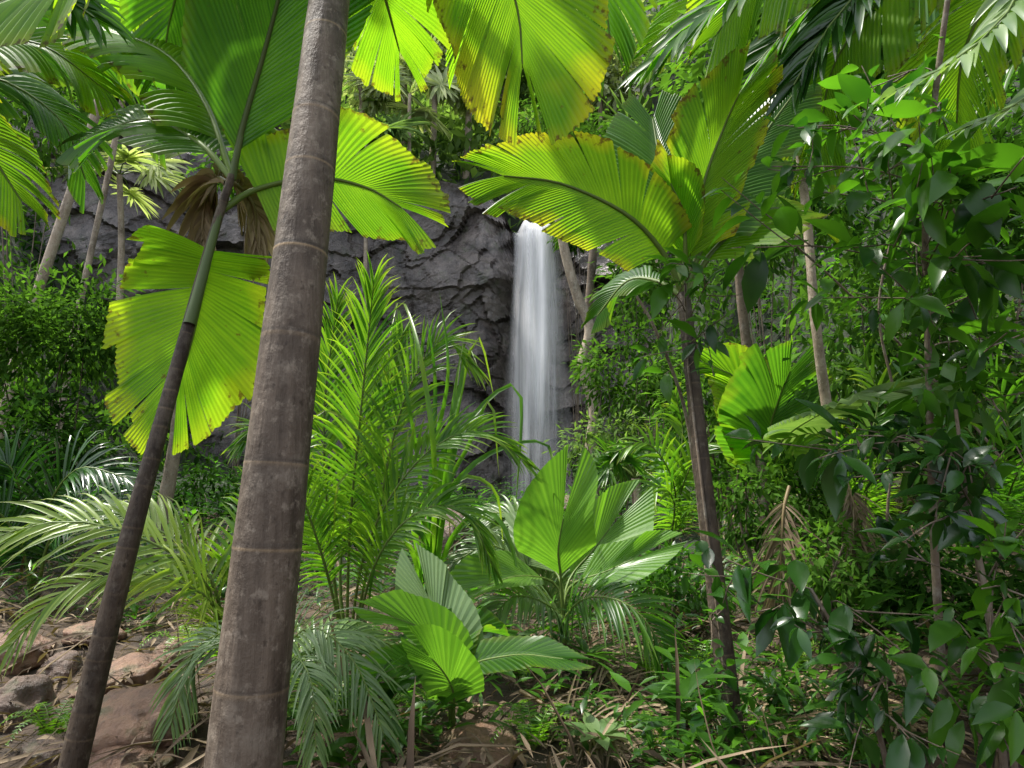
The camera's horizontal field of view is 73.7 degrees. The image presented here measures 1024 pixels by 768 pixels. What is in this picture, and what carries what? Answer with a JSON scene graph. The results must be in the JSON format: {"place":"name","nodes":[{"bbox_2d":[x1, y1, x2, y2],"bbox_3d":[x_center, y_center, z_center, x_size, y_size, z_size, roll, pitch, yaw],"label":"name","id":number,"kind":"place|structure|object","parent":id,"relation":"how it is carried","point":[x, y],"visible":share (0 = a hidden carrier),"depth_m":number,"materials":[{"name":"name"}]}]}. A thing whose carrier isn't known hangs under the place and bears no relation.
{"place":"outdoors","nodes":[
{"label":"outdoors","id":0,"kind":"place"},
{"bbox_2d":[0,97,672,499],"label":"cliff","id":1,"kind":"structure","parent":0,"point":[470,267],"depth_m":25.49,"materials":[{"name":"stone"}]},
{"bbox_2d":[0,0,1023,767],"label":"ground","id":2,"kind":"structure","parent":0,"point":[538,758],"depth_m":6.78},
{"bbox_2d":[0,629,55,674],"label":"boulder","id":3,"kind":"object","parent":2,"relation":"on","point":[30,659],"visible":0.53,"depth_m":4.99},
{"bbox_2d":[0,674,59,732],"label":"boulder","id":4,"kind":"object","parent":2,"relation":"on","point":[31,691],"visible":0.52,"depth_m":3.94,"materials":[{"name":"stone"}]},
{"bbox_2d":[0,698,74,745],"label":"fern","id":5,"kind":"object","parent":2,"relation":"on","point":[63,718],"visible":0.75,"depth_m":3.61,"materials":[{"name":"green plant"}]},
{"bbox_2d":[20,733,65,767],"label":"boulder","id":6,"kind":"object","parent":2,"relation":"on","point":[31,744],"visible":0.45,"depth_m":3.38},
{"bbox_2d":[0,99,101,438],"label":"slender tree","id":7,"kind":"object","parent":2,"relation":"on","point":[52,247],"visible":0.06,"depth_m":10.94,"materials":[{"name":"grey plant"}]},
{"bbox_2d":[36,650,81,682],"bbox_3d":[-3.280,2.039,4.955,0.290,0.168,0.326,7,3,3],"label":"boulder","id":8,"kind":"object","parent":2,"relation":"on","point":[61,666],"visible":0.58,"depth_m":4.88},
{"bbox_2d":[0,86,121,364],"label":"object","id":9,"kind":"object","parent":2,"relation":"on","point":[43,151],"visible":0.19,"depth_m":16.77,"materials":[{"name":"green plant"}]},
{"bbox_2d":[0,368,126,566],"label":"bush","id":10,"kind":"object","parent":2,"relation":"on","point":[35,404],"visible":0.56,"depth_m":7.74,"materials":[{"name":"green plant"}]},
{"bbox_2d":[0,248,144,513],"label":"bush","id":11,"kind":"object","parent":2,"relation":"on","point":[28,315],"visible":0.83,"depth_m":8.50,"materials":[{"name":"green plant"}]},
{"bbox_2d":[0,424,166,597],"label":"feather palm","id":12,"kind":"object","parent":2,"relation":"on","point":[30,489],"visible":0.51,"depth_m":6.69,"materials":[{"name":"green plant"}]},
{"bbox_2d":[61,620,126,644],"bbox_3d":[-3.398,2.011,5.548,0.451,0.169,0.552,15,-21,-38],"label":"boulder","id":13,"kind":"object","parent":2,"relation":"on","point":[82,627],"visible":0.46,"depth_m":5.36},
{"bbox_2d":[0,0,188,236],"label":"palm tree","id":14,"kind":"object","parent":2,"relation":"on","point":[29,70],"visible":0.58,"depth_m":3.94,"materials":[{"name":"green plant"}]},
{"bbox_2d":[52,30,175,452],"bbox_3d":[-8.328,-3.436,14.677,3.544,10.669,2.719,0,-6,0],"label":"slender tree","id":15,"kind":"object","parent":2,"relation":"on","point":[98,216],"visible":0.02,"depth_m":14.95,"materials":[{"name":"grey plant"}]},
{"bbox_2d":[41,106,192,299],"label":"fan palm","id":16,"kind":"object","parent":2,"relation":"on","point":[150,167],"visible":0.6,"depth_m":17.96,"materials":[{"name":"green plant"}]},
{"bbox_2d":[68,652,166,699],"bbox_3d":[-2.669,1.986,4.652,0.630,0.224,0.526,-8,-3,-44],"label":"boulder","id":17,"kind":"object","parent":2,"relation":"on","point":[140,667],"visible":0.43,"depth_m":4.56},
{"bbox_2d":[88,745,175,767],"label":"boulder","id":18,"kind":"object","parent":2,"relation":"on","point":[140,753],"visible":0.5,"depth_m":3.28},
{"bbox_2d":[91,683,199,752],"bbox_3d":[-1.994,1.763,3.657,0.708,0.290,0.633,-15,-18,29],"label":"boulder","id":19,"kind":"object","parent":2,"relation":"on","point":[125,717],"visible":0.55,"depth_m":3.44,"materials":[{"name":"stone"}]},
{"bbox_2d":[0,433,329,678],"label":"feather palm","id":20,"kind":"object","parent":2,"relation":"on","point":[197,584],"visible":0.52,"depth_m":3.46,"materials":[{"name":"green plant"}]},
{"bbox_2d":[145,381,196,557],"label":"slender tree","id":21,"kind":"object","parent":2,"relation":"on","point":[169,478],"visible":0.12,"depth_m":8.93,"materials":[{"name":"brown plant"}]},
{"bbox_2d":[137,625,207,653],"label":"fern","id":22,"kind":"object","parent":2,"relation":"on","point":[174,637],"visible":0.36,"depth_m":5.23,"materials":[{"name":"green plant"}]},
{"bbox_2d":[152,636,198,667],"bbox_3d":[-2.560,2.043,5.222,0.374,0.209,0.359,2,-6,-14],"label":"boulder","id":23,"kind":"object","parent":2,"relation":"on","point":[160,646],"visible":0.23,"depth_m":5.11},
{"bbox_2d":[122,446,243,531],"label":"bush","id":24,"kind":"object","parent":2,"relation":"on","point":[194,486],"visible":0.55,"depth_m":11.71,"materials":[{"name":"green plant"}]},
{"bbox_2d":[177,146,263,482],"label":"slender tree","id":25,"kind":"object","parent":2,"relation":"on","point":[220,185],"visible":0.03,"depth_m":19.09,"materials":[{"name":"green plant"}]},
{"bbox_2d":[55,0,450,767],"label":"palm tree","id":26,"kind":"object","parent":2,"relation":"on","point":[237,84],"visible":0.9,"depth_m":3.35,"materials":[{"name":"green plant"}]},
{"bbox_2d":[168,485,379,555],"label":"bush","id":27,"kind":"object","parent":2,"relation":"on","point":[214,520],"visible":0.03,"depth_m":10.71,"materials":[{"name":"green plant"}]},
{"bbox_2d":[148,584,409,767],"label":"feather palm","id":28,"kind":"object","parent":2,"relation":"on","point":[323,651],"visible":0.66,"depth_m":3.03,"materials":[{"name":"green plant"}]},
{"bbox_2d":[0,0,657,767],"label":"palm tree","id":29,"kind":"object","parent":2,"relation":"on","point":[480,40],"visible":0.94,"depth_m":2.33,"materials":[{"name":"grey plant"}]},
{"bbox_2d":[321,719,394,766],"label":"boulder","id":30,"kind":"object","parent":2,"relation":"on","point":[349,745],"visible":0.09,"depth_m":3.29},
{"bbox_2d":[341,5,409,152],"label":"slender tree","id":31,"kind":"object","parent":2,"relation":"on","point":[371,107],"visible":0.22,"depth_m":29.05,"materials":[{"name":"green plant"}]},
{"bbox_2d":[65,0,691,252],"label":"forest canopy","id":32,"kind":"object","parent":2,"relation":"on","point":[449,153],"visible":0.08,"depth_m":30.63,"materials":[{"name":"plant"}]},
{"bbox_2d":[220,252,539,658],"bbox_3d":[-0.887,0.567,4.939,2.249,2.963,1.174,0,-6,0],"label":"feather palm","id":33,"kind":"object","parent":2,"relation":"on","point":[360,487],"visible":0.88,"depth_m":4.76,"materials":[{"name":"green plant"}]},
{"bbox_2d":[333,682,433,717],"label":"fern","id":34,"kind":"object","parent":2,"relation":"on","point":[397,699],"visible":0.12,"depth_m":3.72,"materials":[{"name":"green plant"}]},
{"bbox_2d":[367,10,414,144],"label":"slender tree","id":35,"kind":"object","parent":2,"relation":"on","point":[411,76],"visible":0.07,"depth_m":32.87,"materials":[{"name":"green plant"}]},
{"bbox_2d":[353,108,431,318],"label":"fan palm","id":36,"kind":"object","parent":2,"relation":"on","point":[401,128],"visible":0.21,"depth_m":25.61,"materials":[{"name":"green plant"}]},
{"bbox_2d":[344,35,459,150],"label":"fan palm","id":37,"kind":"object","parent":2,"relation":"on","point":[438,81],"visible":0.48,"depth_m":27.42,"materials":[{"name":"green plant"}]},
{"bbox_2d":[303,297,554,608],"bbox_3d":[-0.675,0.689,5.083,1.974,2.614,1.244,0,-6,0],"label":"screwpine","id":38,"kind":"object","parent":2,"relation":"on","point":[433,542],"visible":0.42,"depth_m":4.76,"materials":[{"name":"green plant"}]},
{"bbox_2d":[398,5,462,177],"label":"slender tree","id":39,"kind":"object","parent":2,"relation":"on","point":[441,68],"visible":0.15,"depth_m":29.89,"materials":[{"name":"green plant"}]},
{"bbox_2d":[418,508,472,552],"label":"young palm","id":40,"kind":"object","parent":2,"relation":"on","point":[446,534],"visible":0.16,"depth_m":10.57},
{"bbox_2d":[419,23,506,178],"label":"slender tree","id":41,"kind":"object","parent":2,"relation":"on","point":[460,108],"visible":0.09,"depth_m":30.89,"materials":[{"name":"green plant"}]},
{"bbox_2d":[332,543,598,729],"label":"young palm","id":42,"kind":"object","parent":2,"relation":"on","point":[445,624],"visible":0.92,"depth_m":3.45,"materials":[{"name":"green plant"}]},
{"bbox_2d":[437,719,516,767],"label":"boulder","id":43,"kind":"object","parent":2,"relation":"on","point":[482,731],"visible":0.72,"depth_m":3.45,"materials":[{"name":"stone"}]},
{"bbox_2d":[0,37,1023,767],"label":"undergrowth","id":44,"kind":"object","parent":2,"relation":"on","point":[690,683],"visible":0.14,"depth_m":3.60,"materials":[{"name":"green plant"}]},
{"bbox_2d":[0,257,1023,767],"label":"leaf litter","id":45,"kind":"object","parent":2,"relation":"on","point":[368,761],"visible":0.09,"depth_m":3.68,"materials":[{"name":"plant"}]},
{"bbox_2d":[736,485,827,619],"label":"dead frond","id":46,"kind":"object","parent":45,"relation":"on","point":[772,550],"visible":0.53,"depth_m":4.82,"materials":[{"name":"brown plant"}]},
{"bbox_2d":[0,0,1023,541],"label":"slope thicket","id":47,"kind":"object","parent":2,"relation":"on","point":[800,288],"visible":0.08,"depth_m":16.01,"materials":[{"name":"green plant"}]},
{"bbox_2d":[496,54,534,174],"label":"slender tree","id":48,"kind":"object","parent":2,"relation":"on","point":[524,86],"visible":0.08,"depth_m":31.84,"materials":[{"name":"green plant"}]},
{"bbox_2d":[481,699,580,751],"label":"fern","id":49,"kind":"object","parent":2,"relation":"on","point":[534,731],"visible":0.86,"depth_m":3.60,"materials":[{"name":"green plant"}]},
{"bbox_2d":[492,79,636,498],"bbox_3d":[1.069,-1.840,14.396,3.845,9.820,2.394,2,-6,-18],"label":"slender tree","id":50,"kind":"object","parent":2,"relation":"on","point":[579,300],"visible":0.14,"depth_m":14.90,"materials":[{"name":"grey plant"}]},
{"bbox_2d":[546,208,588,466],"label":"slender tree","id":51,"kind":"object","parent":2,"relation":"on","point":[572,248],"visible":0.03,"depth_m":22.84,"materials":[{"name":"brown plant"}]},
{"bbox_2d":[450,444,686,659],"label":"young palm","id":52,"kind":"object","parent":2,"relation":"on","point":[581,536],"visible":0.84,"depth_m":4.74,"materials":[{"name":"green plant"}]},
{"bbox_2d":[442,494,694,681],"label":"feather palm","id":53,"kind":"object","parent":2,"relation":"on","point":[544,594],"visible":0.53,"depth_m":4.53,"materials":[{"name":"green plant"}]},
{"bbox_2d":[516,662,652,767],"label":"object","id":54,"kind":"object","parent":2,"relation":"on","point":[599,752],"visible":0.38,"depth_m":3.69,"materials":[{"name":"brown plant"}]},
{"bbox_2d":[559,712,635,761],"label":"seedling","id":55,"kind":"object","parent":2,"relation":"on","point":[592,723],"visible":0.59,"depth_m":3.44,"materials":[{"name":"green plant"}]},
{"bbox_2d":[570,635,632,672],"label":"seedling","id":56,"kind":"object","parent":2,"relation":"on","point":[594,650],"visible":0.63,"depth_m":4.73,"materials":[{"name":"green plant"}]},
{"bbox_2d":[545,618,660,710],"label":"fern","id":57,"kind":"object","parent":2,"relation":"on","point":[598,667],"visible":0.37,"depth_m":4.61,"materials":[{"name":"green plant"}]},
{"bbox_2d":[542,403,664,525],"bbox_3d":[1.762,1.516,11.884,2.497,2.398,1.988,0,-6,0],"label":"bush","id":58,"kind":"object","parent":2,"relation":"on","point":[590,438],"visible":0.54,"depth_m":12.01,"materials":[{"name":"green plant"}]},
{"bbox_2d":[558,0,651,135],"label":"slender tree","id":59,"kind":"object","parent":2,"relation":"on","point":[613,78],"visible":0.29,"depth_m":29.61,"materials":[{"name":"green plant"}]},
{"bbox_2d":[574,94,665,448],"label":"slender tree","id":60,"kind":"object","parent":2,"relation":"on","point":[591,269],"visible":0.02,"depth_m":16.91,"materials":[{"name":"grey plant"}]},
{"bbox_2d":[594,84,660,287],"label":"fan palm","id":61,"kind":"object","parent":2,"relation":"on","point":[622,111],"depth_m":19.29,"materials":[{"name":"green plant"}]},
{"bbox_2d":[572,432,692,502],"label":"fan palm","id":62,"kind":"object","parent":2,"relation":"on","point":[602,462],"visible":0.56,"depth_m":10.88,"materials":[{"name":"green plant"}]},
{"bbox_2d":[578,654,697,755],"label":"fern","id":63,"kind":"object","parent":2,"relation":"on","point":[644,707],"visible":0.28,"depth_m":4.25,"materials":[{"name":"green plant"}]},
{"bbox_2d":[572,181,703,568],"bbox_3d":[1.255,-0.081,6.900,1.538,4.463,1.017,0,-6,0],"label":"slender tree","id":64,"kind":"object","parent":2,"relation":"on","point":[671,367],"visible":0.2,"depth_m":6.99,"materials":[{"name":"brown plant"}]},
{"bbox_2d":[568,299,710,503],"bbox_3d":[2.471,0.477,12.930,3.079,4.376,2.187,0,-6,0],"label":"bush","id":65,"kind":"object","parent":2,"relation":"on","point":[633,398],"visible":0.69,"depth_m":12.94,"materials":[{"name":"green plant"}]},
{"bbox_2d":[603,645,684,682],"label":"fern","id":66,"kind":"object","parent":2,"relation":"on","point":[639,663],"visible":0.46,"depth_m":4.56,"materials":[{"name":"green plant"}]},
{"bbox_2d":[453,40,849,764],"bbox_3d":[1.000,-0.120,4.180,2.682,4.393,1.190,0,-6,0],"label":"palm tree","id":67,"kind":"object","parent":2,"relation":"on","point":[661,174],"visible":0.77,"depth_m":4.04,"materials":[{"name":"green plant"}]},
{"bbox_2d":[624,247,755,563],"bbox_3d":[0.922,0.628,3.591,0.589,2.744,0.718,1,-6,-9],"label":"climbing vine","id":68,"kind":"object","parent":67,"relation":"attached to","point":[658,298],"visible":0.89,"depth_m":3.75,"materials":[{"name":"green plant"}]},
{"bbox_2d":[689,540,768,767],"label":"creeper","id":69,"kind":"object","parent":67,"relation":"attached to","point":[701,546],"visible":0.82,"depth_m":3.36,"materials":[{"name":"green plant"}]},
{"bbox_2d":[618,710,694,749],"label":"fern","id":70,"kind":"object","parent":2,"relation":"on","point":[653,729],"visible":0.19,"depth_m":3.75,"materials":[{"name":"green plant"}]},
{"bbox_2d":[613,613,709,721],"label":"fern","id":71,"kind":"object","parent":2,"relation":"on","point":[680,655],"visible":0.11,"depth_m":4.64,"materials":[{"name":"green plant"}]},
{"bbox_2d":[585,234,747,498],"bbox_3d":[3.363,-0.643,15.978,3.666,6.964,2.651,2,-6,-14],"label":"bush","id":72,"kind":"object","parent":2,"relation":"on","point":[632,315],"visible":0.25,"depth_m":15.86,"materials":[{"name":"green plant"}]},
{"bbox_2d":[601,382,747,543],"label":"feather palm","id":73,"kind":"object","parent":2,"relation":"on","point":[676,477],"visible":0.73,"depth_m":8.36,"materials":[{"name":"green plant"}]},
{"bbox_2d":[626,541,744,634],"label":"bush","id":74,"kind":"object","parent":2,"relation":"on","point":[695,602],"visible":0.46,"depth_m":5.40,"materials":[{"name":"green plant"}]},
{"bbox_2d":[661,637,735,668],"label":"fern","id":75,"kind":"object","parent":2,"relation":"on","point":[699,651],"visible":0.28,"depth_m":4.86,"materials":[{"name":"green plant"}]},
{"bbox_2d":[639,31,778,544],"bbox_3d":[2.715,-1.250,7.607,2.509,6.436,2.218,-2,-6,17],"label":"slender tree","id":76,"kind":"object","parent":2,"relation":"on","point":[745,334],"visible":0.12,"depth_m":7.96,"materials":[{"name":"brown plant"}]},
{"bbox_2d":[642,335,800,549],"bbox_3d":[2.884,0.724,8.910,2.353,2.895,1.513,-2,-6,19],"label":"bush","id":77,"kind":"object","parent":2,"relation":"on","point":[710,399],"visible":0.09,"depth_m":8.93,"materials":[{"name":"green plant"}]},
{"bbox_2d":[668,443,844,592],"bbox_3d":[2.326,1.218,6.198,1.861,1.376,1.275,0,-6,0],"label":"bush","id":78,"kind":"object","parent":2,"relation":"on","point":[747,524],"visible":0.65,"depth_m":6.10,"materials":[{"name":"green plant"}]},
{"bbox_2d":[739,707,806,755],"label":"fern","id":79,"kind":"object","parent":2,"relation":"on","point":[779,716],"visible":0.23,"depth_m":3.57,"materials":[{"name":"green plant"}]},
{"bbox_2d":[719,683,846,766],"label":"fern","id":80,"kind":"object","parent":2,"relation":"on","point":[833,743],"visible":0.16,"depth_m":3.48,"materials":[{"name":"green plant"}]},
{"bbox_2d":[737,653,837,740],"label":"bush","id":81,"kind":"object","parent":2,"relation":"on","point":[773,695],"visible":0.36,"depth_m":3.73,"materials":[{"name":"green plant"}]},
{"bbox_2d":[739,638,841,670],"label":"fern","id":82,"kind":"object","parent":2,"relation":"on","point":[782,654],"visible":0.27,"depth_m":4.53,"materials":[{"name":"green plant"}]},
{"bbox_2d":[692,147,890,353],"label":"tree","id":83,"kind":"object","parent":2,"relation":"on","point":[772,264],"visible":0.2,"depth_m":10.71,"materials":[{"name":"green plant"}]},
{"bbox_2d":[564,0,1023,199],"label":"palm tree","id":84,"kind":"object","parent":2,"relation":"on","point":[827,39],"visible":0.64,"depth_m":5.40,"materials":[{"name":"green plant"}]},
{"bbox_2d":[657,2,932,580],"bbox_3d":[2.690,-1.092,6.218,2.600,5.755,2.116,3,-7,-28],"label":"slender tree","id":85,"kind":"object","parent":2,"relation":"on","point":[697,67],"visible":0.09,"depth_m":6.09,"materials":[{"name":"brown plant"}]},
{"bbox_2d":[665,530,960,767],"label":"broadleaf shrub","id":86,"kind":"object","parent":2,"relation":"on","point":[788,621],"visible":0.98,"depth_m":2.75,"materials":[{"name":"green plant"}]},
{"bbox_2d":[744,665,889,751],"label":"fern","id":87,"kind":"object","parent":2,"relation":"on","point":[814,711],"visible":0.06,"depth_m":4.01,"materials":[{"name":"green plant"}]},
{"bbox_2d":[742,500,929,640],"bbox_3d":[2.324,1.254,4.766,1.285,1.077,1.110,0,-6,0],"label":"bush","id":88,"kind":"object","parent":2,"relation":"on","point":[817,583],"visible":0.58,"depth_m":4.66,"materials":[{"name":"green plant"}]},
{"bbox_2d":[827,482,885,579],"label":"dead frond","id":89,"kind":"object","parent":88,"relation":"on","point":[854,511],"visible":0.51,"depth_m":4.84,"materials":[{"name":"brown plant"}]},
{"bbox_2d":[680,335,996,517],"bbox_3d":[2.368,0.429,6.204,1.889,2.163,6.076,-2,-6,20],"label":"young palm","id":90,"kind":"object","parent":2,"relation":"on","point":[752,379],"visible":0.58,"depth_m":7.57,"materials":[{"name":"green plant"}]},
{"bbox_2d":[746,340,946,533],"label":"feather palm","id":91,"kind":"object","parent":2,"relation":"on","point":[798,439],"visible":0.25,"depth_m":5.48,"materials":[{"name":"green plant"}]},
{"bbox_2d":[802,713,897,764],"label":"fern","id":92,"kind":"object","parent":2,"relation":"on","point":[857,741],"visible":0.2,"depth_m":3.26,"materials":[{"name":"green plant"}]},
{"bbox_2d":[702,0,1023,700],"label":"broadleaf tree","id":93,"kind":"object","parent":2,"relation":"on","point":[976,219],"visible":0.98,"depth_m":3.10,"materials":[{"name":"green plant"}]},
{"bbox_2d":[726,388,1018,767],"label":"broadleaf shrub","id":94,"kind":"object","parent":2,"relation":"on","point":[948,460],"visible":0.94,"depth_m":2.86,"materials":[{"name":"green plant"}]},
{"bbox_2d":[864,189,905,603],"bbox_3d":[2.737,0.147,4.969,0.328,3.221,0.353,0,-6,0],"label":"liana","id":95,"kind":"object","parent":2,"relation":"on","point":[897,368],"visible":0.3,"depth_m":4.99,"materials":[{"name":"brown plant"}]},
{"bbox_2d":[763,224,1023,516],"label":"bush","id":96,"kind":"object","parent":2,"relation":"on","point":[847,379],"visible":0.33,"depth_m":7.35,"materials":[{"name":"green plant"}]},
{"bbox_2d":[787,238,1023,489],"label":"liana","id":97,"kind":"object","parent":2,"relation":"on","point":[801,261],"visible":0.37,"depth_m":5.15,"materials":[{"name":"brown plant"}]},
{"bbox_2d":[790,70,1023,435],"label":"bush","id":98,"kind":"object","parent":2,"relation":"on","point":[1016,238],"visible":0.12,"depth_m":7.66,"materials":[{"name":"green plant"}]},
{"bbox_2d":[847,680,978,758],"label":"fern","id":99,"kind":"object","parent":2,"relation":"on","point":[923,728],"visible":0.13,"depth_m":3.22,"materials":[{"name":"green plant"}]},
{"bbox_2d":[825,337,1001,429],"bbox_3d":[5.214,0.305,8.925,2.333,1.864,2.151,0,-6,0],"label":"bush","id":100,"kind":"object","parent":2,"relation":"on","point":[840,369],"visible":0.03,"depth_m":9.11,"materials":[{"name":"green plant"}]},
{"bbox_2d":[837,512,1023,648],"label":"bush","id":101,"kind":"object","parent":2,"relation":"on","point":[909,580],"visible":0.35,"depth_m":4.13,"materials":[{"name":"green plant"}]},
{"bbox_2d":[851,337,1023,511],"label":"bush","id":102,"kind":"object","parent":2,"relation":"on","point":[948,354],"visible":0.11,"depth_m":6.41,"materials":[{"name":"green plant"}]},
{"bbox_2d":[857,337,1023,552],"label":"feather palm","id":103,"kind":"object","parent":2,"relation":"on","point":[1006,504],"visible":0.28,"depth_m":4.07,"materials":[{"name":"green plant"}]},
{"bbox_2d":[877,319,1022,630],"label":"slender tree","id":104,"kind":"object","parent":2,"relation":"on","point":[955,375],"visible":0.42,"depth_m":2.99,"materials":[{"name":"green plant"}]},
{"bbox_2d":[888,514,1023,767],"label":"broadleaf shrub","id":105,"kind":"object","parent":2,"relation":"on","point":[994,724],"visible":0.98,"depth_m":2.43,"materials":[{"name":"green plant"}]},
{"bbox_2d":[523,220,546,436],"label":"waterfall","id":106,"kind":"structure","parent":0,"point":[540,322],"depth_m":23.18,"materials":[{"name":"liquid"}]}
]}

